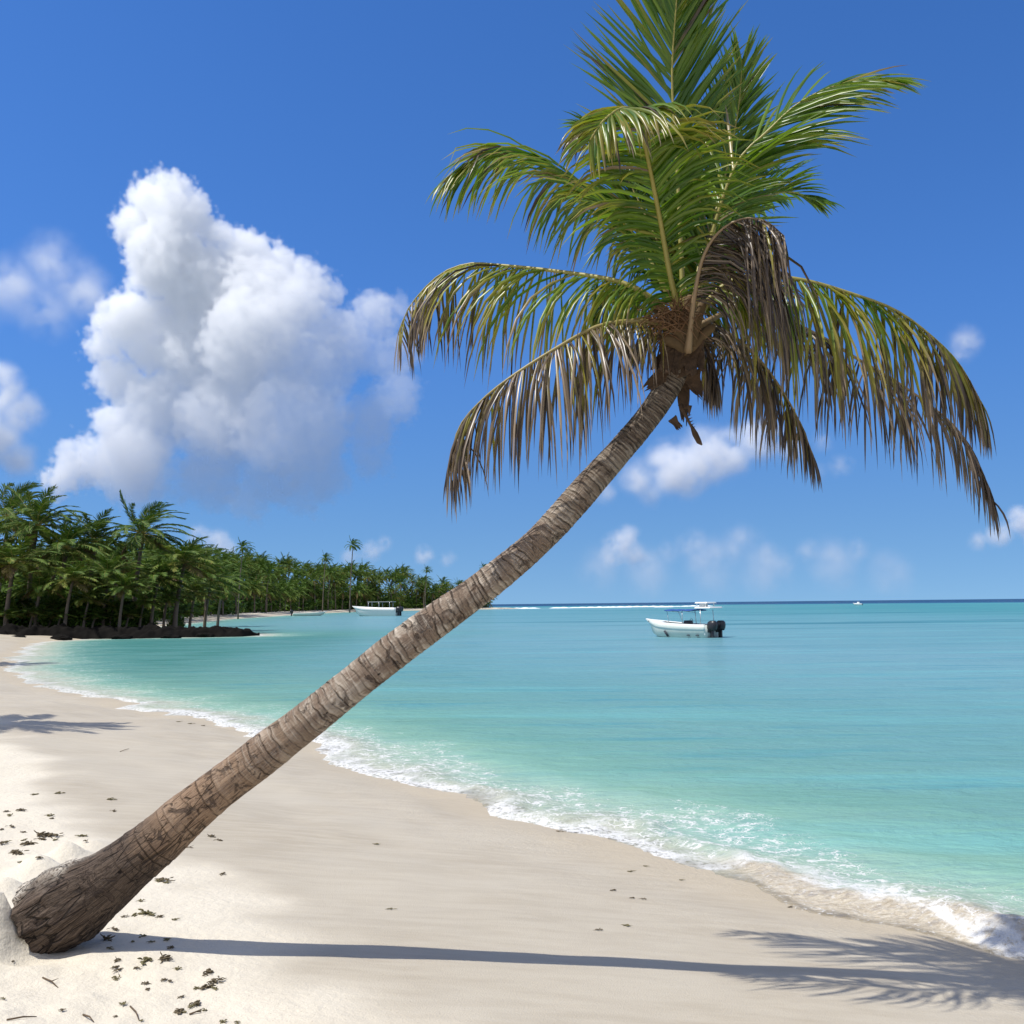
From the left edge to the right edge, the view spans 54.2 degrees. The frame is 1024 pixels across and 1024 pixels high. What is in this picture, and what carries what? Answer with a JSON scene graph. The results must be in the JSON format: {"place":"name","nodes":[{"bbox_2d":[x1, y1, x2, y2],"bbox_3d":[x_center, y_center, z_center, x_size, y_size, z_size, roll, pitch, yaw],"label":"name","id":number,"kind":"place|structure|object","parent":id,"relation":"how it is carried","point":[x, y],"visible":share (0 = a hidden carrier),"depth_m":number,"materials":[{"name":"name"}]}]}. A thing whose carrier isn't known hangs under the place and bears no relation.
{"place":"outdoors","nodes":[
{"label":"outdoors","id":0,"kind":"place"},
{"bbox_2d":[0,607,1023,1023],"bbox_3d":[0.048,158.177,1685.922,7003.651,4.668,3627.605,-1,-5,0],"label":"sand beach","id":1,"kind":"structure","parent":0,"point":[288,917],"depth_m":6.39,"materials":[{"name":"sand"}]},
{"bbox_2d":[0,589,27,625],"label":"shrub","id":2,"kind":"object","parent":1,"relation":"on","point":[2,600],"visible":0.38,"depth_m":82.47,"materials":[{"name":"green plant"}]},
{"bbox_2d":[0,607,30,624],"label":"coconut palm","id":3,"kind":"object","parent":1,"relation":"on","point":[10,614],"visible":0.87,"depth_m":78.37,"materials":[{"name":"green plant"}]},
{"bbox_2d":[0,546,37,582],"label":"coconut palm","id":4,"kind":"object","parent":1,"relation":"on","point":[3,562],"visible":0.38,"depth_m":80.31,"materials":[{"name":"green plant"}]},
{"bbox_2d":[0,589,47,620],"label":"coconut palm","id":5,"kind":"object","parent":1,"relation":"on","point":[20,596],"visible":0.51,"depth_m":83.11,"materials":[{"name":"green plant"}]},
{"bbox_2d":[0,520,48,560],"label":"coconut palm","id":6,"kind":"object","parent":1,"relation":"on","point":[6,543],"visible":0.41,"depth_m":83.65,"materials":[{"name":"green plant"}]},
{"bbox_2d":[0,480,64,590],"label":"coconut palm","id":7,"kind":"object","parent":1,"relation":"on","point":[8,509],"visible":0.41,"depth_m":92.15,"materials":[{"name":"green plant"}]},
{"bbox_2d":[0,605,64,626],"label":"coconut palm","id":8,"kind":"object","parent":1,"relation":"on","point":[34,611],"visible":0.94,"depth_m":78.82,"materials":[{"name":"green plant"}]},
{"bbox_2d":[9,592,66,626],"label":"shrub","id":9,"kind":"object","parent":1,"relation":"on","point":[26,621],"visible":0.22,"depth_m":83.63,"materials":[{"name":"green plant"}]},
{"bbox_2d":[0,569,77,624],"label":"coconut palm","id":10,"kind":"object","parent":1,"relation":"on","point":[38,591],"visible":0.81,"depth_m":79.20,"materials":[{"name":"green plant"}]},
{"bbox_2d":[0,535,80,625],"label":"coconut palm","id":11,"kind":"object","parent":1,"relation":"on","point":[11,553],"visible":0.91,"depth_m":79.31,"materials":[{"name":"green plant"}]},
{"bbox_2d":[0,484,92,592],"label":"coconut palm","id":12,"kind":"object","parent":1,"relation":"on","point":[30,507],"visible":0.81,"depth_m":85.45,"materials":[{"name":"green plant"}]},
{"bbox_2d":[24,594,73,626],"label":"coconut palm","id":13,"kind":"object","parent":1,"relation":"on","point":[54,599],"visible":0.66,"depth_m":81.14,"materials":[{"name":"green plant"}]},
{"bbox_2d":[18,541,102,623],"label":"coconut palm","id":14,"kind":"object","parent":1,"relation":"on","point":[51,570],"visible":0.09,"depth_m":93.43,"materials":[{"name":"green plant"}]},
{"bbox_2d":[50,634,71,639],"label":"rock","id":15,"kind":"object","parent":1,"relation":"on","point":[61,637],"visible":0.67,"depth_m":73.06,"materials":[{"name":"stone"}]},
{"bbox_2d":[32,607,91,624],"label":"coconut palm","id":16,"kind":"object","parent":1,"relation":"on","point":[60,614],"visible":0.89,"depth_m":79.19,"materials":[{"name":"green plant"}]},
{"bbox_2d":[29,589,101,626],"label":"shrub","id":17,"kind":"object","parent":1,"relation":"on","point":[53,622],"visible":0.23,"depth_m":81.38,"materials":[{"name":"green plant"}]},
{"bbox_2d":[13,514,129,580],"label":"coconut palm","id":18,"kind":"object","parent":1,"relation":"on","point":[67,539],"visible":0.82,"depth_m":83.50,"materials":[{"name":"green plant"}]},
{"bbox_2d":[29,557,113,624],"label":"coconut palm","id":19,"kind":"object","parent":1,"relation":"on","point":[77,573],"visible":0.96,"depth_m":78.49,"materials":[{"name":"green plant"}]},
{"bbox_2d":[50,602,106,626],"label":"coconut palm","id":20,"kind":"object","parent":1,"relation":"on","point":[73,610],"visible":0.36,"depth_m":80.80,"materials":[{"name":"green plant"}]},
{"bbox_2d":[60,587,119,626],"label":"coconut palm","id":21,"kind":"object","parent":1,"relation":"on","point":[91,598],"visible":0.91,"depth_m":79.50,"materials":[{"name":"green plant"}]},
{"bbox_2d":[37,507,147,597],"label":"coconut palm","id":22,"kind":"object","parent":1,"relation":"on","point":[104,534],"visible":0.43,"depth_m":89.28,"materials":[{"name":"green plant"}]},
{"bbox_2d":[68,595,121,627],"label":"shrub","id":23,"kind":"object","parent":1,"relation":"on","point":[97,622],"visible":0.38,"depth_m":80.86,"materials":[{"name":"green plant"}]},
{"bbox_2d":[70,609,123,627],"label":"coconut palm","id":24,"kind":"object","parent":1,"relation":"on","point":[97,615],"visible":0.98,"depth_m":79.92,"materials":[{"name":"green plant"}]},
{"bbox_2d":[61,549,165,625],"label":"coconut palm","id":25,"kind":"object","parent":1,"relation":"on","point":[108,564],"visible":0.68,"depth_m":81.25,"materials":[{"name":"green plant"}]},
{"bbox_2d":[90,598,141,625],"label":"coconut palm","id":26,"kind":"object","parent":1,"relation":"on","point":[113,608],"visible":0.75,"depth_m":81.28,"materials":[{"name":"green plant"}]},
{"bbox_2d":[110,634,132,638],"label":"rock","id":27,"kind":"object","parent":1,"relation":"on","point":[123,636],"visible":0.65,"depth_m":74.19,"materials":[{"name":"stone"}]},
{"bbox_2d":[85,569,161,627],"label":"coconut palm","id":28,"kind":"object","parent":1,"relation":"on","point":[122,588],"visible":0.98,"depth_m":79.32,"materials":[{"name":"green plant"}]},
{"bbox_2d":[107,597,139,627],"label":"shrub","id":29,"kind":"object","parent":1,"relation":"on","point":[123,621],"visible":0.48,"depth_m":82.20,"materials":[{"name":"green plant"}]},
{"bbox_2d":[87,546,170,601],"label":"coconut palm","id":30,"kind":"object","parent":1,"relation":"on","point":[133,568],"visible":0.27,"depth_m":95.67,"materials":[{"name":"green plant"}]},
{"bbox_2d":[0,623,259,638],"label":"rock shelf","id":31,"kind":"object","parent":1,"relation":"on","point":[151,630],"visible":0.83,"depth_m":76.12,"materials":[{"name":"stone"}]},
{"bbox_2d":[195,633,214,636],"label":"rock","id":32,"kind":"object","parent":31,"relation":"on","point":[205,635],"visible":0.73,"depth_m":76.69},
{"bbox_2d":[105,608,156,626],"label":"coconut palm","id":33,"kind":"object","parent":1,"relation":"on","point":[128,613],"visible":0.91,"depth_m":81.35,"materials":[{"name":"green plant"}]},
{"bbox_2d":[126,606,161,626],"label":"shrub","id":34,"kind":"object","parent":1,"relation":"on","point":[145,620],"visible":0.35,"depth_m":83.86,"materials":[{"name":"green plant"}]},
{"bbox_2d":[113,591,178,626],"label":"coconut palm","id":35,"kind":"object","parent":1,"relation":"on","point":[140,603],"visible":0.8,"depth_m":82.54,"materials":[{"name":"green plant"}]},
{"bbox_2d":[88,490,204,601],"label":"coconut palm","id":36,"kind":"object","parent":1,"relation":"on","point":[144,523],"visible":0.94,"depth_m":87.50,"materials":[{"name":"green plant"}]},
{"bbox_2d":[131,546,174,591],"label":"beach palm","id":37,"kind":"object","parent":1,"relation":"on","point":[147,560],"visible":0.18,"depth_m":148.30,"materials":[{"name":"green plant"}]},
{"bbox_2d":[112,555,207,623],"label":"coconut palm","id":38,"kind":"object","parent":1,"relation":"on","point":[161,579],"visible":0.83,"depth_m":83.42,"materials":[{"name":"green plant"}]},
{"bbox_2d":[141,585,198,625],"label":"coconut palm","id":39,"kind":"object","parent":1,"relation":"on","point":[167,596],"visible":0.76,"depth_m":85.43,"materials":[{"name":"green plant"}]},
{"bbox_2d":[161,633,181,637],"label":"rock","id":40,"kind":"object","parent":1,"relation":"on","point":[168,635],"visible":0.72,"depth_m":75.08,"materials":[{"name":"stone"}]},
{"bbox_2d":[165,615,185,626],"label":"shrub","id":41,"kind":"object","parent":1,"relation":"on","point":[181,621],"visible":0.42,"depth_m":87.20,"materials":[{"name":"green plant"}]},
{"bbox_2d":[159,547,198,604],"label":"beach palm","id":42,"kind":"object","parent":1,"relation":"on","point":[175,560],"visible":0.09,"depth_m":161.20,"materials":[{"name":"green plant"}]},
{"bbox_2d":[158,603,207,616],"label":"coconut palm","id":43,"kind":"object","parent":1,"relation":"on","point":[181,611],"visible":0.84,"depth_m":87.31,"materials":[{"name":"green plant"}]},
{"bbox_2d":[126,533,245,626],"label":"coconut palm","id":44,"kind":"object","parent":1,"relation":"on","point":[185,553],"visible":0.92,"depth_m":85.42,"materials":[{"name":"green plant"}]},
{"bbox_2d":[170,577,229,626],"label":"coconut palm","id":45,"kind":"object","parent":1,"relation":"on","point":[195,587],"visible":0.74,"depth_m":91.61,"materials":[{"name":"green plant"}]},
{"bbox_2d":[206,976,225,983],"bbox_3d":[-1.449,2.306,4.927,0.072,0.022,0.098,-2,-6,19],"label":"seaweed clump","id":46,"kind":"object","parent":1,"relation":"on","point":[213,980],"visible":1,"depth_m":4.91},
{"bbox_2d":[177,555,255,626],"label":"coconut palm","id":47,"kind":"object","parent":1,"relation":"on","point":[211,576],"visible":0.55,"depth_m":95.39,"materials":[{"name":"green plant"}]},
{"bbox_2d":[205,543,234,560],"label":"beach palm","id":48,"kind":"object","parent":1,"relation":"on","point":[216,554],"visible":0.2,"depth_m":269.90,"materials":[{"name":"green plant"}]},
{"bbox_2d":[194,570,262,625],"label":"coconut palm","id":49,"kind":"object","parent":1,"relation":"on","point":[229,597],"visible":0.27,"depth_m":117.31,"materials":[{"name":"green plant"}]},
{"bbox_2d":[215,549,242,570],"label":"beach palm","id":50,"kind":"object","parent":1,"relation":"on","point":[225,557],"visible":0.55,"depth_m":229.91,"materials":[{"name":"green plant"}]},
{"bbox_2d":[215,565,247,614],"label":"beach palm","id":51,"kind":"object","parent":1,"relation":"on","point":[232,584],"visible":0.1,"depth_m":217.84,"materials":[{"name":"green plant"}]},
{"bbox_2d":[229,566,256,613],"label":"beach palm","id":52,"kind":"object","parent":1,"relation":"on","point":[236,580],"visible":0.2,"depth_m":231.34,"materials":[{"name":"green plant"}]},
{"bbox_2d":[233,537,254,618],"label":"slim palm","id":53,"kind":"object","parent":1,"relation":"on","point":[242,546],"visible":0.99,"depth_m":189.87,"materials":[{"name":"green plant"}]},
{"bbox_2d":[1,561,492,619],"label":"undergrowth","id":54,"kind":"object","parent":1,"relation":"on","point":[245,606],"visible":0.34,"depth_m":299.77,"materials":[{"name":"green plant"}]},
{"bbox_2d":[237,557,258,575],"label":"beach palm","id":55,"kind":"object","parent":1,"relation":"on","point":[246,563],"visible":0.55,"depth_m":271.64,"materials":[{"name":"green plant"}]},
{"bbox_2d":[236,580,260,602],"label":"beach palm","id":56,"kind":"object","parent":1,"relation":"on","point":[247,591],"visible":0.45,"depth_m":261.15,"materials":[{"name":"green plant"}]},
{"bbox_2d":[239,573,273,612],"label":"beach palm","id":57,"kind":"object","parent":1,"relation":"on","point":[257,590],"visible":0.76,"depth_m":261.70,"materials":[{"name":"green plant"}]},
{"bbox_2d":[249,557,278,611],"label":"beach palm","id":58,"kind":"object","parent":1,"relation":"on","point":[259,561],"visible":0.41,"depth_m":288.37,"materials":[{"name":"green plant"}]},
{"bbox_2d":[252,557,277,611],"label":"beach palm","id":59,"kind":"object","parent":1,"relation":"on","point":[261,570],"visible":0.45,"depth_m":285.95,"materials":[{"name":"green plant"}]},
{"bbox_2d":[256,557,287,610],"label":"beach palm","id":60,"kind":"object","parent":1,"relation":"on","point":[269,570],"visible":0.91,"depth_m":278.29,"materials":[{"name":"green plant"}]},
{"bbox_2d":[260,582,283,611],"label":"beach palm","id":61,"kind":"object","parent":1,"relation":"on","point":[270,595],"visible":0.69,"depth_m":282.92,"materials":[{"name":"green plant"}]},
{"bbox_2d":[275,556,293,572],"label":"beach palm","id":62,"kind":"object","parent":1,"relation":"on","point":[279,562],"visible":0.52,"depth_m":381.92,"materials":[{"name":"green plant"}]},
{"bbox_2d":[275,581,296,611],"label":"beach palm","id":63,"kind":"object","parent":1,"relation":"on","point":[283,584],"visible":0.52,"depth_m":307.82,"materials":[{"name":"green plant"}]},
{"bbox_2d":[276,552,300,579],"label":"beach palm","id":64,"kind":"object","parent":1,"relation":"on","point":[288,562],"visible":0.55,"depth_m":380.87,"materials":[{"name":"green plant"}]},
{"bbox_2d":[281,585,298,611],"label":"beach palm","id":65,"kind":"object","parent":1,"relation":"on","point":[287,590],"visible":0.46,"depth_m":314.75,"materials":[{"name":"green plant"}]},
{"bbox_2d":[284,559,309,575],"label":"beach palm","id":66,"kind":"object","parent":1,"relation":"on","point":[295,563],"visible":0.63,"depth_m":365.94,"materials":[{"name":"green plant"}]},
{"bbox_2d":[284,565,311,588],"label":"beach palm","id":67,"kind":"object","parent":1,"relation":"on","point":[296,574],"visible":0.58,"depth_m":354.62,"materials":[{"name":"green plant"}]},
{"bbox_2d":[291,583,313,610],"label":"beach palm","id":68,"kind":"object","parent":1,"relation":"on","point":[300,588],"visible":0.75,"depth_m":335.14,"materials":[{"name":"green plant"}]},
{"bbox_2d":[298,574,314,610],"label":"beach palm","id":69,"kind":"object","parent":1,"relation":"on","point":[305,583],"visible":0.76,"depth_m":344.71,"materials":[{"name":"green plant"}]},
{"bbox_2d":[305,579,324,599],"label":"beach palm","id":70,"kind":"object","parent":1,"relation":"on","point":[315,592],"visible":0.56,"depth_m":359.51,"materials":[{"name":"green plant"}]},
{"bbox_2d":[303,569,327,610],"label":"beach palm","id":71,"kind":"object","parent":1,"relation":"on","point":[316,578],"visible":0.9,"depth_m":358.08,"materials":[{"name":"green plant"}]},
{"bbox_2d":[315,589,334,603],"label":"beach palm","id":72,"kind":"object","parent":1,"relation":"on","point":[324,598],"visible":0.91,"depth_m":362.38,"materials":[{"name":"green plant"}]},
{"bbox_2d":[321,550,333,611],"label":"slim palm","id":73,"kind":"object","parent":1,"relation":"on","point":[325,559],"visible":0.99,"depth_m":329.63,"materials":[{"name":"green plant"}]},
{"bbox_2d":[322,565,343,609],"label":"beach palm","id":74,"kind":"object","parent":1,"relation":"on","point":[331,574],"visible":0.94,"depth_m":370.66,"materials":[{"name":"green plant"}]},
{"bbox_2d":[322,564,344,609],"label":"beach palm","id":75,"kind":"object","parent":1,"relation":"on","point":[336,575],"visible":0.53,"depth_m":382.27,"materials":[{"name":"green plant"}]},
{"bbox_2d":[324,573,347,609],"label":"beach palm","id":76,"kind":"object","parent":1,"relation":"on","point":[338,583],"visible":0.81,"depth_m":379.32,"materials":[{"name":"green plant"}]},
{"bbox_2d":[332,581,356,609],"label":"beach palm","id":77,"kind":"object","parent":1,"relation":"on","point":[343,594],"visible":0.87,"depth_m":386.89,"materials":[{"name":"green plant"}]},
{"bbox_2d":[336,574,355,608],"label":"beach palm","id":78,"kind":"object","parent":1,"relation":"on","point":[345,581],"visible":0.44,"depth_m":399.54,"materials":[{"name":"green plant"}]},
{"bbox_2d":[338,562,359,599],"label":"beach palm","id":79,"kind":"object","parent":1,"relation":"on","point":[348,568],"visible":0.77,"depth_m":414.85,"materials":[{"name":"green plant"}]},
{"bbox_2d":[344,535,362,612],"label":"slim palm","id":80,"kind":"object","parent":1,"relation":"on","point":[353,542],"visible":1,"depth_m":329.95,"materials":[{"name":"green plant"}]},
{"bbox_2d":[345,579,370,605],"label":"beach palm","id":81,"kind":"object","parent":1,"relation":"on","point":[357,593],"visible":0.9,"depth_m":397.97,"materials":[{"name":"green plant"}]},
{"bbox_2d":[352,562,370,602],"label":"beach palm","id":82,"kind":"object","parent":1,"relation":"on","point":[360,567],"visible":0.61,"depth_m":424.94,"materials":[{"name":"green plant"}]},
{"bbox_2d":[358,568,377,588],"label":"beach palm","id":83,"kind":"object","parent":1,"relation":"on","point":[368,575],"visible":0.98,"depth_m":415.45,"materials":[{"name":"green plant"}]},
{"bbox_2d":[361,586,377,606],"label":"beach palm","id":84,"kind":"object","parent":1,"relation":"on","point":[369,597],"visible":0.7,"depth_m":409.67,"materials":[{"name":"green plant"}]},
{"bbox_2d":[368,574,384,593],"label":"beach palm","id":85,"kind":"object","parent":1,"relation":"on","point":[376,579],"visible":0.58,"depth_m":430.02,"materials":[{"name":"green plant"}]},
{"bbox_2d":[384,582,398,599],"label":"beach palm","id":86,"kind":"object","parent":1,"relation":"on","point":[391,590],"visible":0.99,"depth_m":430.18,"materials":[{"name":"green plant"}]},
{"bbox_2d":[383,570,400,596],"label":"beach palm","id":87,"kind":"object","parent":1,"relation":"on","point":[392,576],"visible":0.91,"depth_m":445.91,"materials":[{"name":"green plant"}]},
{"bbox_2d":[392,589,407,602],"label":"beach palm","id":88,"kind":"object","parent":1,"relation":"on","point":[399,594],"visible":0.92,"depth_m":433.89,"materials":[{"name":"green plant"}]},
{"bbox_2d":[393,574,413,606],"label":"beach palm","id":89,"kind":"object","parent":1,"relation":"on","point":[404,585],"visible":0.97,"depth_m":441.25,"materials":[{"name":"green plant"}]},
{"bbox_2d":[395,564,416,601],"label":"beach palm","id":90,"kind":"object","parent":1,"relation":"on","point":[404,572],"visible":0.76,"depth_m":454.19,"materials":[{"name":"green plant"}]},
{"bbox_2d":[409,579,424,607],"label":"beach palm","id":91,"kind":"object","parent":1,"relation":"on","point":[417,589],"visible":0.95,"depth_m":450.87,"materials":[{"name":"green plant"}]},
{"bbox_2d":[411,582,432,606],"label":"beach palm","id":92,"kind":"object","parent":1,"relation":"on","point":[421,594],"visible":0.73,"depth_m":453.94,"materials":[{"name":"green plant"}]},
{"bbox_2d":[417,575,432,607],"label":"beach palm","id":93,"kind":"object","parent":1,"relation":"on","point":[426,582],"visible":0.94,"depth_m":447.67,"materials":[{"name":"green plant"}]},
{"bbox_2d":[423,583,444,602],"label":"beach palm","id":94,"kind":"object","parent":1,"relation":"on","point":[434,593],"visible":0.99,"depth_m":450.83,"materials":[{"name":"green plant"}]},
{"bbox_2d":[432,574,452,588],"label":"beach palm","id":95,"kind":"object","parent":1,"relation":"on","point":[443,581],"visible":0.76,"depth_m":467.38,"materials":[{"name":"green plant"}]},
{"bbox_2d":[11,0,1010,953],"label":"leaning palm","id":96,"kind":"object","parent":1,"relation":"on","point":[697,226],"visible":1,"depth_m":5.43,"materials":[{"name":"green plant"}]},
{"bbox_2d":[0,0,1023,603],"label":"sky","id":97,"kind":"structure","parent":0,"point":[219,234],"materials":[{"name":"blue"}]},
{"bbox_2d":[3,599,1023,959],"bbox_3d":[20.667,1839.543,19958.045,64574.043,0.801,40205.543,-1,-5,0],"label":"sea water","id":98,"kind":"structure","parent":0,"point":[863,759],"depth_m":19.27,"materials":[{"name":"liquid"}]},
{"bbox_2d":[290,610,326,615],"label":"beached skiff","id":99,"kind":"object","parent":98,"relation":"on","point":[309,614],"visible":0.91,"depth_m":239.01,"materials":[{"name":"white"}]},
{"bbox_2d":[352,601,402,615],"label":"passenger boat","id":100,"kind":"object","parent":98,"relation":"on","point":[377,611],"visible":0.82,"depth_m":219.05,"materials":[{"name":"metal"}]},
{"bbox_2d":[520,605,708,608],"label":"surf foam","id":101,"kind":"object","parent":98,"relation":"on","point":[614,606],"visible":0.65,"depth_m":515.49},
{"bbox_2d":[646,602,725,637],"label":"motorboat","id":102,"kind":"object","parent":98,"relation":"on","point":[689,628],"visible":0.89,"depth_m":65.52,"materials":[{"name":"plastic"}]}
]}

